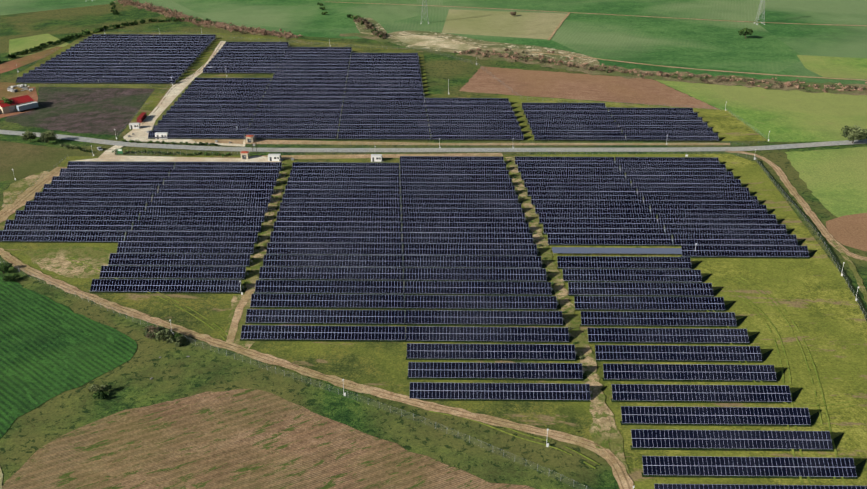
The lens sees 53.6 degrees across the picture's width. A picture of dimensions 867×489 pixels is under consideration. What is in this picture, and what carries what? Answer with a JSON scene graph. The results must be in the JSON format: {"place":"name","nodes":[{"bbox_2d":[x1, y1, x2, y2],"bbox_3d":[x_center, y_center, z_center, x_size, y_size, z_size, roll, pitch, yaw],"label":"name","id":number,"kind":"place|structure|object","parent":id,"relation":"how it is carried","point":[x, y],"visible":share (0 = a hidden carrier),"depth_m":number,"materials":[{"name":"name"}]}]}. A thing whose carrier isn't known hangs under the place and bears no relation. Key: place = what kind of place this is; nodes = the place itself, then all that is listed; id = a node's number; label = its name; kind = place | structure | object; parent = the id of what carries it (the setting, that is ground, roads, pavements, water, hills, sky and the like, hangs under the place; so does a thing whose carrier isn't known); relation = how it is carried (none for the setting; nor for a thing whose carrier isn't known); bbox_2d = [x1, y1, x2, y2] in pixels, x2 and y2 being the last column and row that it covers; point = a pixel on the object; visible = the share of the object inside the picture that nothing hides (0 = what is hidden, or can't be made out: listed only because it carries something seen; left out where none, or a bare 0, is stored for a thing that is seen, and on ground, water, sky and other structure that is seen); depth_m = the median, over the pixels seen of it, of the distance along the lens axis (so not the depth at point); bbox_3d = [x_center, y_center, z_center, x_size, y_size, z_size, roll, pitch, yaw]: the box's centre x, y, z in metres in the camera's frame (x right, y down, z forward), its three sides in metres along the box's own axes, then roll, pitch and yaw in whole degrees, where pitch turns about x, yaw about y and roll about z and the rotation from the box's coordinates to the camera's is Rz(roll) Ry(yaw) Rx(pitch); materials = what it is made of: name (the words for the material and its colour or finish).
{"place":"outdoors","nodes":[
{"label":"outdoors","id":0,"kind":"place"},
{"bbox_2d":[0,0,866,488],"bbox_3d":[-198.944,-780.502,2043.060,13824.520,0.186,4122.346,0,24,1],"label":"fields","id":1,"kind":"structure","parent":0,"point":[218,440],"depth_m":308.11,"materials":[{"name":"green plant"}]},
{"bbox_2d":[0,3,866,488],"bbox_3d":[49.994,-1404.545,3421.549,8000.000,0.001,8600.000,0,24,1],"label":"ground","id":2,"kind":"structure","parent":0,"point":[186,367],"depth_m":238.00,"materials":[{"name":"green plant"}]},
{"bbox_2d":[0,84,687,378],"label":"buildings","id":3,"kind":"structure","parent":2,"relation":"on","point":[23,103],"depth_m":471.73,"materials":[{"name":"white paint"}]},
{"bbox_2d":[0,34,866,488],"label":"solar tables","id":4,"kind":"object","parent":2,"relation":"on","point":[332,268],"visible":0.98,"depth_m":321.27,"materials":[{"name":"dark blue photovoltaic glass"},{"name":"steel"}]},
{"bbox_2d":[0,0,866,399],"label":"vegetation","id":5,"kind":"object","parent":2,"relation":"on","point":[850,134],"visible":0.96,"depth_m":565.64,"materials":[{"name":"green plant"}]},
{"bbox_2d":[0,2,866,488],"bbox_3d":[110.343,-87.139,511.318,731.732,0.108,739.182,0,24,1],"label":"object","id":6,"kind":"object","parent":2,"relation":"on","point":[606,442],"visible":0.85,"depth_m":310.76,"materials":[{"name":"beige soil"}]},
{"bbox_2d":[3,0,865,487],"bbox_3d":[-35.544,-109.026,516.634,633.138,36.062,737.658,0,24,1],"label":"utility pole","id":7,"kind":"object","parent":2,"relation":"on","point":[451,150],"visible":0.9,"depth_m":415.15,"materials":[{"name":"grey metal"}]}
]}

